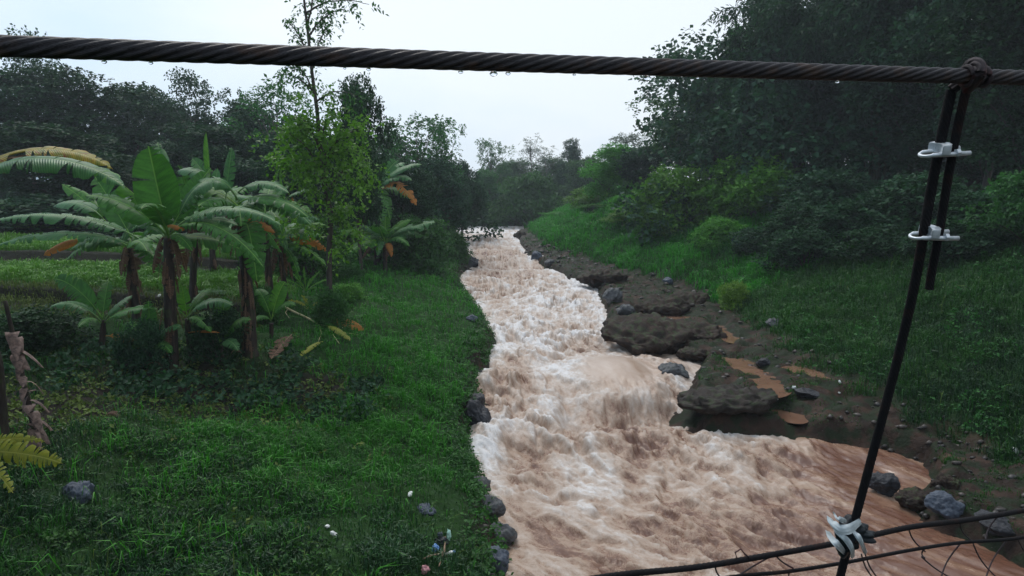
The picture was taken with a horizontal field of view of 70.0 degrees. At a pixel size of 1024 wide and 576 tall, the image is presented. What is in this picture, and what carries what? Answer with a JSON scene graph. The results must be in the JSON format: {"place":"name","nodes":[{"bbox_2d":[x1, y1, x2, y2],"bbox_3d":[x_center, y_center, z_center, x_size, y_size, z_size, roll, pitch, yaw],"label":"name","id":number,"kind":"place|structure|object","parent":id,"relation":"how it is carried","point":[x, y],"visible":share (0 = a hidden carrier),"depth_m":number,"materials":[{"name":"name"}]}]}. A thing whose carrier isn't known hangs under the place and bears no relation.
{"place":"outdoors","nodes":[
{"label":"outdoors","id":0,"kind":"place"},
{"bbox_2d":[0,0,976,180],"label":"sky","id":1,"kind":"structure","parent":0,"point":[514,107],"materials":[{"name":"white"}]},
{"bbox_2d":[0,158,1023,575],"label":"ground","id":2,"kind":"structure","parent":0,"point":[854,432],"depth_m":20.07,"materials":[{"name":"green plant"}]},
{"bbox_2d":[3,301,52,453],"bbox_3d":[-8.813,1.842,13.276,0.728,3.229,0.519,0,7,0],"label":"banana stalk","id":3,"kind":"object","parent":2,"relation":"on","point":[18,360],"visible":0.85,"depth_m":13.22,"materials":[{"name":"plant"}]},
{"bbox_2d":[0,433,61,492],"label":"young banana plant","id":4,"kind":"object","parent":2,"relation":"on","point":[16,442],"visible":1,"depth_m":11.57,"materials":[{"name":"green plant"}]},
{"bbox_2d":[0,66,62,189],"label":"dense tree","id":5,"kind":"object","parent":2,"relation":"on","point":[12,91],"visible":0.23,"depth_m":53.07,"materials":[{"name":"green plant"}]},
{"bbox_2d":[0,23,68,195],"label":"sparse tree","id":6,"kind":"object","parent":2,"relation":"on","point":[16,59],"visible":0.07,"depth_m":61.61,"materials":[{"name":"green plant"}]},
{"bbox_2d":[0,302,113,353],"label":"shrub","id":7,"kind":"object","parent":2,"relation":"on","point":[31,325],"visible":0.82,"depth_m":19.97,"materials":[{"name":"green plant"}]},
{"bbox_2d":[0,146,126,438],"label":"banana plant","id":8,"kind":"object","parent":2,"relation":"on","point":[84,162],"visible":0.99,"depth_m":12.84,"materials":[{"name":"green plant"}]},
{"bbox_2d":[0,193,129,232],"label":"shrub","id":9,"kind":"object","parent":2,"relation":"on","point":[42,203],"visible":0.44,"depth_m":41.68,"materials":[{"name":"green plant"}]},
{"bbox_2d":[0,120,147,198],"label":"broadleaf tree","id":10,"kind":"object","parent":2,"relation":"on","point":[43,136],"visible":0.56,"depth_m":45.78,"materials":[{"name":"green plant"}]},
{"bbox_2d":[61,481,94,503],"bbox_3d":[-7.115,3.352,11.966,0.483,0.368,0.470,-3,8,-25],"label":"boulder","id":11,"kind":"object","parent":2,"relation":"on","point":[75,488],"visible":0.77,"depth_m":11.85,"materials":[{"name":"grey stone"}]},
{"bbox_2d":[0,59,171,191],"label":"dense tree","id":12,"kind":"object","parent":2,"relation":"on","point":[63,111],"visible":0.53,"depth_m":55.62,"materials":[{"name":"green plant"}]},
{"bbox_2d":[0,177,181,322],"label":"banana plant","id":13,"kind":"object","parent":2,"relation":"on","point":[136,243],"visible":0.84,"depth_m":22.78,"materials":[{"name":"green plant"}]},
{"bbox_2d":[51,274,156,353],"bbox_3d":[-11.152,0.783,19.898,3.227,2.247,1.212,0,7,0],"label":"banana plant","id":14,"kind":"object","parent":2,"relation":"on","point":[86,299],"visible":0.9,"depth_m":20.06,"materials":[{"name":"green plant"}]},
{"bbox_2d":[75,84,190,197],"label":"dense tree","id":15,"kind":"object","parent":2,"relation":"on","point":[160,101],"visible":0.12,"depth_m":63.76,"materials":[{"name":"green plant"}]},
{"bbox_2d":[0,245,276,333],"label":"stubble","id":16,"kind":"object","parent":2,"relation":"on","point":[33,284],"visible":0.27,"depth_m":25.61,"materials":[{"name":"green plant"}]},
{"bbox_2d":[108,314,174,375],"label":"shrub","id":17,"kind":"object","parent":2,"relation":"on","point":[149,333],"visible":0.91,"depth_m":19.06,"materials":[{"name":"green plant"}]},
{"bbox_2d":[0,203,341,300],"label":"rice","id":18,"kind":"object","parent":2,"relation":"on","point":[25,269],"visible":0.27,"depth_m":29.30,"materials":[{"name":"green plant"}]},
{"bbox_2d":[128,95,217,176],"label":"broadleaf tree","id":19,"kind":"object","parent":2,"relation":"on","point":[172,139],"visible":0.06,"depth_m":67.57,"materials":[{"name":"green plant"}]},
{"bbox_2d":[85,142,281,371],"bbox_3d":[-8.629,-0.733,19.030,4.356,6.183,3.402,7,10,42],"label":"banana plant","id":20,"kind":"object","parent":2,"relation":"on","point":[158,195],"visible":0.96,"depth_m":19.06,"materials":[{"name":"green plant"}]},
{"bbox_2d":[133,165,256,302],"bbox_3d":[-11.155,-1.797,25.632,4.000,4.859,3.312,0,7,0],"label":"banana plant","id":21,"kind":"object","parent":2,"relation":"on","point":[193,290],"visible":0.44,"depth_m":25.48,"materials":[{"name":"green plant"}]},
{"bbox_2d":[1,327,389,426],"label":"undergrowth","id":22,"kind":"object","parent":2,"relation":"on","point":[137,384],"visible":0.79,"depth_m":18.38,"materials":[{"name":"green plant"}]},
{"bbox_2d":[158,286,233,364],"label":"banana plant","id":23,"kind":"object","parent":2,"relation":"on","point":[183,296],"visible":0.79,"depth_m":19.96,"materials":[{"name":"green plant"}]},
{"bbox_2d":[163,66,246,158],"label":"sparse tree","id":24,"kind":"object","parent":2,"relation":"on","point":[184,80],"visible":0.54,"depth_m":59.72,"materials":[{"name":"green plant"}]},
{"bbox_2d":[1,314,412,536],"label":"leaf litter","id":25,"kind":"object","parent":2,"relation":"on","point":[80,404],"visible":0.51,"depth_m":16.99,"materials":[{"name":"plant"}]},
{"bbox_2d":[132,121,281,217],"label":"dense tree","id":26,"kind":"object","parent":2,"relation":"on","point":[224,138],"visible":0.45,"depth_m":48.54,"materials":[{"name":"green plant"}]},
{"bbox_2d":[178,305,252,368],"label":"shrub","id":27,"kind":"object","parent":2,"relation":"on","point":[220,325],"visible":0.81,"depth_m":19.95,"materials":[{"name":"green plant"}]},
{"bbox_2d":[198,296,250,363],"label":"banana plant","id":28,"kind":"object","parent":2,"relation":"on","point":[229,341],"visible":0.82,"depth_m":19.88,"materials":[{"name":"green plant"}]},
{"bbox_2d":[184,97,278,191],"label":"broadleaf tree","id":29,"kind":"object","parent":2,"relation":"on","point":[243,115],"visible":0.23,"depth_m":57.86,"materials":[{"name":"green plant"}]},
{"bbox_2d":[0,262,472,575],"bbox_3d":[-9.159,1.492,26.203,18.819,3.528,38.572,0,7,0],"label":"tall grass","id":30,"kind":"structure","parent":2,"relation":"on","point":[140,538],"depth_m":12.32,"materials":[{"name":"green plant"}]},
{"bbox_2d":[0,276,483,575],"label":"dead stalks","id":31,"kind":"object","parent":2,"relation":"on","point":[227,497],"visible":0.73,"depth_m":12.05,"materials":[{"name":"plant"}]},
{"bbox_2d":[176,133,310,357],"bbox_3d":[-7.561,-1.171,20.739,3.823,6.417,2.672,-1,8,-10],"label":"banana plant","id":32,"kind":"object","parent":2,"relation":"on","point":[248,274],"visible":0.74,"depth_m":20.09,"materials":[{"name":"green plant"}]},
{"bbox_2d":[0,259,488,575],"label":"bank grass","id":33,"kind":"structure","parent":2,"relation":"on","point":[15,531],"depth_m":13.92,"materials":[{"name":"green plant"}]},
{"bbox_2d":[0,263,493,575],"bbox_3d":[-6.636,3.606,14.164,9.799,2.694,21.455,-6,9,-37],"label":"dark grass","id":34,"kind":"structure","parent":2,"relation":"on","point":[168,563],"depth_m":11.55,"materials":[{"name":"green plant"}]},
{"bbox_2d":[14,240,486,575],"bbox_3d":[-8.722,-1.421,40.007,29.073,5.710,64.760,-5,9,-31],"label":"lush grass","id":35,"kind":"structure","parent":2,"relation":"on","point":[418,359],"depth_m":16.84,"materials":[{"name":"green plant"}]},
{"bbox_2d":[0,110,503,241],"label":"wood","id":36,"kind":"object","parent":2,"relation":"on","point":[5,194],"visible":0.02,"depth_m":76.59,"materials":[{"name":"green plant"}]},
{"bbox_2d":[219,81,315,157],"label":"sparse tree","id":37,"kind":"object","parent":2,"relation":"on","point":[258,110],"visible":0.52,"depth_m":52.34,"materials":[{"name":"green plant"}]},
{"bbox_2d":[220,181,318,294],"bbox_3d":[-9.022,-1.587,27.041,3.597,4.728,3.307,0,7,0],"label":"banana plant","id":38,"kind":"object","parent":2,"relation":"on","point":[278,229],"visible":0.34,"depth_m":26.61,"materials":[{"name":"green plant"}]},
{"bbox_2d":[254,281,295,338],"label":"banana plant","id":39,"kind":"object","parent":2,"relation":"on","point":[280,290],"visible":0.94,"depth_m":22.32,"materials":[{"name":"green plant"}]},
{"bbox_2d":[256,175,325,300],"bbox_3d":[-8.585,-1.739,28.028,2.635,5.305,3.224,-3,8,-23],"label":"banana plant","id":40,"kind":"object","parent":2,"relation":"on","point":[284,258],"visible":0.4,"depth_m":27.92,"materials":[{"name":"green plant"}]},
{"bbox_2d":[222,130,386,221],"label":"dense tree","id":41,"kind":"object","parent":2,"relation":"on","point":[258,167],"visible":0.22,"depth_m":44.06,"materials":[{"name":"green plant"}]},
{"bbox_2d":[270,212,356,281],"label":"shrub","id":42,"kind":"object","parent":2,"relation":"on","point":[316,264],"visible":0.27,"depth_m":33.79,"materials":[{"name":"green plant"}]},
{"bbox_2d":[245,0,389,314],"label":"slender tree","id":43,"kind":"object","parent":2,"relation":"on","point":[332,147],"visible":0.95,"depth_m":24.26,"materials":[{"name":"green plant"}]},
{"bbox_2d":[305,284,355,332],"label":"shrub","id":44,"kind":"object","parent":2,"relation":"on","point":[335,302],"visible":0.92,"depth_m":24.74,"materials":[{"name":"green plant"}]},
{"bbox_2d":[301,71,400,269],"bbox_3d":[-8.660,-6.138,39.736,4.029,11.252,4.738,4,9,30],"label":"broadleaf tree","id":45,"kind":"object","parent":2,"relation":"on","point":[369,96],"visible":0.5,"depth_m":39.15,"materials":[{"name":"green plant"}]},
{"bbox_2d":[331,155,421,265],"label":"banana plant","id":46,"kind":"object","parent":2,"relation":"on","point":[394,169],"visible":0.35,"depth_m":43.16,"materials":[{"name":"green plant"}]},
{"bbox_2d":[338,217,433,270],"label":"banana plant","id":47,"kind":"object","parent":2,"relation":"on","point":[379,232],"visible":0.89,"depth_m":41.72,"materials":[{"name":"green plant"}]},
{"bbox_2d":[373,153,444,244],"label":"dense tree","id":48,"kind":"object","parent":2,"relation":"on","point":[405,205],"visible":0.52,"depth_m":47.57,"materials":[{"name":"green plant"}]},
{"bbox_2d":[367,111,456,198],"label":"sparse tree","id":49,"kind":"object","parent":2,"relation":"on","point":[414,155],"visible":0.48,"depth_m":60.59,"materials":[{"name":"green plant"}]},
{"bbox_2d":[374,212,457,278],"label":"shrub","id":50,"kind":"object","parent":2,"relation":"on","point":[430,251],"visible":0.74,"depth_m":43.13,"materials":[{"name":"green plant"}]},
{"bbox_2d":[410,155,473,230],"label":"dense tree","id":51,"kind":"object","parent":2,"relation":"on","point":[449,202],"visible":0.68,"depth_m":58.53,"materials":[{"name":"green plant"}]},
{"bbox_2d":[435,226,475,263],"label":"shrub","id":52,"kind":"object","parent":2,"relation":"on","point":[460,244],"visible":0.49,"depth_m":55.52,"materials":[{"name":"green plant"}]},
{"bbox_2d":[438,158,488,239],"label":"broadleaf tree","id":53,"kind":"object","parent":2,"relation":"on","point":[479,197],"visible":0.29,"depth_m":77.50,"materials":[{"name":"green plant"}]},
{"bbox_2d":[436,248,513,575],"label":"edge grass","id":54,"kind":"structure","parent":2,"relation":"on","point":[484,320],"depth_m":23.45,"materials":[{"name":"green plant"}]},
{"bbox_2d":[474,138,516,187],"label":"sparse tree","id":55,"kind":"object","parent":2,"relation":"on","point":[485,145],"visible":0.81,"depth_m":119.78,"materials":[{"name":"green plant"}]},
{"bbox_2d":[483,168,569,228],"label":"shrub","id":56,"kind":"object","parent":2,"relation":"on","point":[546,198],"visible":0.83,"depth_m":103.22,"materials":[{"name":"green plant"}]},
{"bbox_2d":[556,138,581,202],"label":"tall tree","id":57,"kind":"object","parent":2,"relation":"on","point":[574,152],"visible":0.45,"depth_m":125.26,"materials":[{"name":"green plant"}]},
{"bbox_2d":[557,154,603,198],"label":"broadleaf tree","id":58,"kind":"object","parent":2,"relation":"on","point":[572,177],"visible":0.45,"depth_m":117.95,"materials":[{"name":"green plant"}]},
{"bbox_2d":[576,268,627,284],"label":"boulder","id":59,"kind":"object","parent":2,"relation":"on","point":[601,276],"visible":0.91,"depth_m":46.17,"materials":[{"name":"grey stone"}]},
{"bbox_2d":[577,141,646,203],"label":"dense tree","id":60,"kind":"object","parent":2,"relation":"on","point":[607,176],"visible":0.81,"depth_m":73.96,"materials":[{"name":"green plant"}]},
{"bbox_2d":[600,312,696,355],"bbox_3d":[5.881,1.805,30.262,4.577,1.362,4.107,-3,16,-22],"label":"boulder","id":61,"kind":"object","parent":2,"relation":"on","point":[639,333],"visible":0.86,"depth_m":29.28,"materials":[{"name":"grey stone"}]},
{"bbox_2d":[614,146,683,184],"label":"dense tree","id":62,"kind":"object","parent":2,"relation":"on","point":[636,169],"visible":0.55,"depth_m":71.17,"materials":[{"name":"green plant"}]},
{"bbox_2d":[633,296,693,316],"bbox_3d":[7.349,1.078,36.161,2.994,1.370,3.200,-7,5,-7],"label":"boulder","id":63,"kind":"object","parent":2,"relation":"on","point":[675,306],"visible":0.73,"depth_m":35.23,"materials":[{"name":"grey stone"}]},
{"bbox_2d":[625,90,709,169],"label":"sparse tree","id":64,"kind":"object","parent":2,"relation":"on","point":[661,106],"visible":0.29,"depth_m":65.11,"materials":[{"name":"green plant"}]},
{"bbox_2d":[620,161,721,236],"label":"shrub","id":65,"kind":"object","parent":2,"relation":"on","point":[662,177],"visible":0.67,"depth_m":54.11,"materials":[{"name":"green plant"}]},
{"bbox_2d":[683,321,727,339],"bbox_3d":[7.786,1.803,30.244,2.202,0.791,2.121,4,8,26],"label":"boulder","id":66,"kind":"object","parent":2,"relation":"on","point":[702,330],"visible":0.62,"depth_m":29.77,"materials":[{"name":"grey stone"}]},
{"bbox_2d":[655,80,767,181],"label":"broadleaf tree","id":67,"kind":"object","parent":2,"relation":"on","point":[683,126],"visible":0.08,"depth_m":64.18,"materials":[{"name":"green plant"}]},
{"bbox_2d":[687,215,747,250],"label":"shrub","id":68,"kind":"object","parent":2,"relation":"on","point":[716,232],"visible":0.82,"depth_m":47.43,"materials":[{"name":"green plant"}]},
{"bbox_2d":[525,184,917,302],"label":"bank grass","id":69,"kind":"structure","parent":2,"relation":"on","point":[637,248],"depth_m":52.40,"materials":[{"name":"green plant"}]},
{"bbox_2d":[676,383,777,415],"bbox_3d":[6.306,3.300,21.526,2.942,0.899,2.498,-5,4,-4],"label":"rock ledge","id":70,"kind":"object","parent":2,"relation":"on","point":[731,399],"visible":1,"depth_m":20.86,"materials":[{"name":"grey stone"}]},
{"bbox_2d":[716,279,750,310],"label":"shrub","id":71,"kind":"object","parent":2,"relation":"on","point":[736,291],"visible":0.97,"depth_m":34.95,"materials":[{"name":"green plant"}]},
{"bbox_2d":[693,17,782,160],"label":"tall tree","id":72,"kind":"object","parent":2,"relation":"on","point":[727,118],"visible":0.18,"depth_m":57.76,"materials":[{"name":"green plant"}]},
{"bbox_2d":[453,244,1023,575],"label":"pebbles","id":73,"kind":"object","parent":2,"relation":"on","point":[926,515],"visible":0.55,"depth_m":20.27,"materials":[{"name":"grey stone"}]},
{"bbox_2d":[687,150,804,219],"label":"shrub","id":74,"kind":"object","parent":2,"relation":"on","point":[738,190],"visible":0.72,"depth_m":50.41,"materials":[{"name":"green plant"}]},
{"bbox_2d":[726,225,770,256],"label":"shrub","id":75,"kind":"object","parent":2,"relation":"on","point":[744,236],"visible":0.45,"depth_m":43.55,"materials":[{"name":"green plant"}]},
{"bbox_2d":[702,0,842,171],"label":"bamboo clump","id":76,"kind":"object","parent":2,"relation":"on","point":[777,17],"visible":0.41,"depth_m":52.46,"materials":[{"name":"green plant"}]},
{"bbox_2d":[522,235,1023,535],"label":"shelf weeds","id":77,"kind":"object","parent":2,"relation":"on","point":[944,451],"visible":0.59,"depth_m":22.33,"materials":[{"name":"green plant"}]},
{"bbox_2d":[529,188,1023,463],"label":"slope grass","id":78,"kind":"structure","parent":2,"relation":"on","point":[789,324],"depth_m":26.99,"materials":[{"name":"green plant"}]},
{"bbox_2d":[543,211,1023,438],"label":"slope weeds","id":79,"kind":"object","parent":2,"relation":"on","point":[958,360],"visible":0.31,"depth_m":22.85,"materials":[{"name":"green plant"}]},
{"bbox_2d":[746,224,851,270],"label":"shrub","id":80,"kind":"object","parent":2,"relation":"on","point":[802,244],"visible":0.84,"depth_m":36.66,"materials":[{"name":"green plant"}]},
{"bbox_2d":[753,200,849,247],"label":"shrub","id":81,"kind":"object","parent":2,"relation":"on","point":[797,217],"visible":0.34,"depth_m":39.95,"materials":[{"name":"green plant"}]},
{"bbox_2d":[754,0,860,168],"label":"dense tree","id":82,"kind":"object","parent":2,"relation":"on","point":[830,88],"visible":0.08,"depth_m":53.53,"materials":[{"name":"green plant"}]},
{"bbox_2d":[610,17,1017,246],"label":"slope wood","id":83,"kind":"object","parent":2,"relation":"on","point":[764,141],"visible":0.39,"depth_m":51.98,"materials":[{"name":"green plant"}]},
{"bbox_2d":[759,165,887,216],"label":"shrub","id":84,"kind":"object","parent":2,"relation":"on","point":[822,187],"visible":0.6,"depth_m":43.32,"materials":[{"name":"green plant"}]},
{"bbox_2d":[805,193,922,243],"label":"shrub","id":85,"kind":"object","parent":2,"relation":"on","point":[839,223],"visible":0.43,"depth_m":36.50,"materials":[{"name":"green plant"}]},
{"bbox_2d":[771,0,960,186],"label":"bamboo clump","id":86,"kind":"object","parent":2,"relation":"on","point":[833,26],"visible":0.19,"depth_m":48.03,"materials":[{"name":"green plant"}]},
{"bbox_2d":[820,222,917,262],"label":"shrub","id":87,"kind":"object","parent":2,"relation":"on","point":[885,240],"visible":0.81,"depth_m":32.85,"materials":[{"name":"green plant"}]},
{"bbox_2d":[815,0,977,183],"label":"dense tree","id":88,"kind":"object","parent":2,"relation":"on","point":[873,48],"visible":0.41,"depth_m":44.82,"materials":[{"name":"green plant"}]},
{"bbox_2d":[840,169,986,229],"bbox_3d":[19.890,-4.094,34.623,8.096,3.180,6.461,4,9,29],"label":"shrub","id":89,"kind":"object","parent":2,"relation":"on","point":[912,190],"visible":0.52,"depth_m":33.99,"materials":[{"name":"green plant"}]},
{"bbox_2d":[924,490,965,518],"bbox_3d":[9.102,4.564,15.385,0.701,0.509,0.749,-2,25,-19],"label":"boulder","id":90,"kind":"object","parent":2,"relation":"on","point":[944,504],"visible":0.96,"depth_m":15.25,"materials":[{"name":"grey stone"}]},
{"bbox_2d":[888,0,1023,189],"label":"broadleaf tree","id":91,"kind":"object","parent":2,"relation":"on","point":[926,20],"visible":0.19,"depth_m":38.61,"materials":[{"name":"green plant"}]},
{"bbox_2d":[889,0,1023,175],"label":"dense tree","id":92,"kind":"object","parent":2,"relation":"on","point":[1008,131],"visible":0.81,"depth_m":35.40,"materials":[{"name":"green plant"}]},
{"bbox_2d":[895,216,1018,265],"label":"shrub","id":93,"kind":"object","parent":2,"relation":"on","point":[969,246],"visible":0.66,"depth_m":28.10,"materials":[{"name":"green plant"}]},
{"bbox_2d":[893,87,1022,191],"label":"dense tree","id":94,"kind":"object","parent":2,"relation":"on","point":[973,173],"visible":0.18,"depth_m":43.46,"materials":[{"name":"green plant"}]},
{"bbox_2d":[932,186,1017,231],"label":"shrub","id":95,"kind":"object","parent":2,"relation":"on","point":[968,198],"visible":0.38,"depth_m":30.41,"materials":[{"name":"green plant"}]},
{"bbox_2d":[955,169,1023,242],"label":"shrub","id":96,"kind":"object","parent":2,"relation":"on","point":[1011,197],"visible":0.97,"depth_m":27.27,"materials":[{"name":"green plant"}]},
{"bbox_2d":[974,509,1015,536],"bbox_3d":[9.674,4.689,14.588,0.771,0.344,0.910,-4,13,-16],"label":"boulder","id":97,"kind":"object","parent":2,"relation":"on","point":[1000,526],"visible":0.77,"depth_m":14.36,"materials":[{"name":"grey stone"}]},
{"bbox_2d":[0,34,1023,84],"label":"suspension cable","id":98,"kind":"object","parent":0,"point":[150,52],"visible":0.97,"depth_m":1.43,"materials":[{"name":"metal"}]},
{"bbox_2d":[836,57,993,575],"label":"hanger rope","id":99,"kind":"object","parent":98,"relation":"hanging from","point":[939,149],"visible":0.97,"depth_m":1.92,"materials":[{"name":"metal"}]},
{"bbox_2d":[590,508,1023,575],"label":"hand rope","id":100,"kind":"object","parent":99,"relation":"attached to","point":[728,562],"visible":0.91,"depth_m":2.42,"materials":[{"name":"black fabric"}]},
{"bbox_2d":[715,518,1023,575],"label":"wire netting","id":101,"kind":"object","parent":100,"relation":"attached to","point":[922,557],"visible":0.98,"depth_m":2.70,"materials":[{"name":"metal"}]},
{"bbox_2d":[825,512,875,558],"bbox_3d":[1.036,0.751,2.235,0.108,0.164,0.240,7,10,43],"label":"plastic sheet knot","id":102,"kind":"object","parent":99,"relation":"attached to","point":[851,535],"visible":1,"depth_m":2.19,"materials":[{"name":"white plastic"}]},
{"bbox_2d":[726,536,1023,575],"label":"hand rope","id":103,"kind":"object","parent":99,"relation":"hanging from","point":[809,568],"visible":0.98,"depth_m":2.58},
{"bbox_2d":[457,225,1023,575],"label":"river water","id":104,"kind":"structure","parent":0,"point":[591,459],"depth_m":18.41,"materials":[{"name":"brown liquid"}]},
{"bbox_2d":[869,471,900,496],"bbox_3d":[8.691,4.598,17.076,0.528,0.604,0.657,0,1,-17],"label":"boulder","id":105,"kind":"object","parent":104,"relation":"in","point":[887,484],"visible":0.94,"depth_m":16.89,"materials":[{"name":"grey stone"}]},
{"bbox_2d":[894,486,926,510],"bbox_3d":[8.990,4.711,16.271,0.910,0.449,0.877,-2,7,-11],"label":"boulder","id":106,"kind":"object","parent":104,"relation":"in","point":[913,498],"visible":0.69,"depth_m":16.13,"materials":[{"name":"stone"}]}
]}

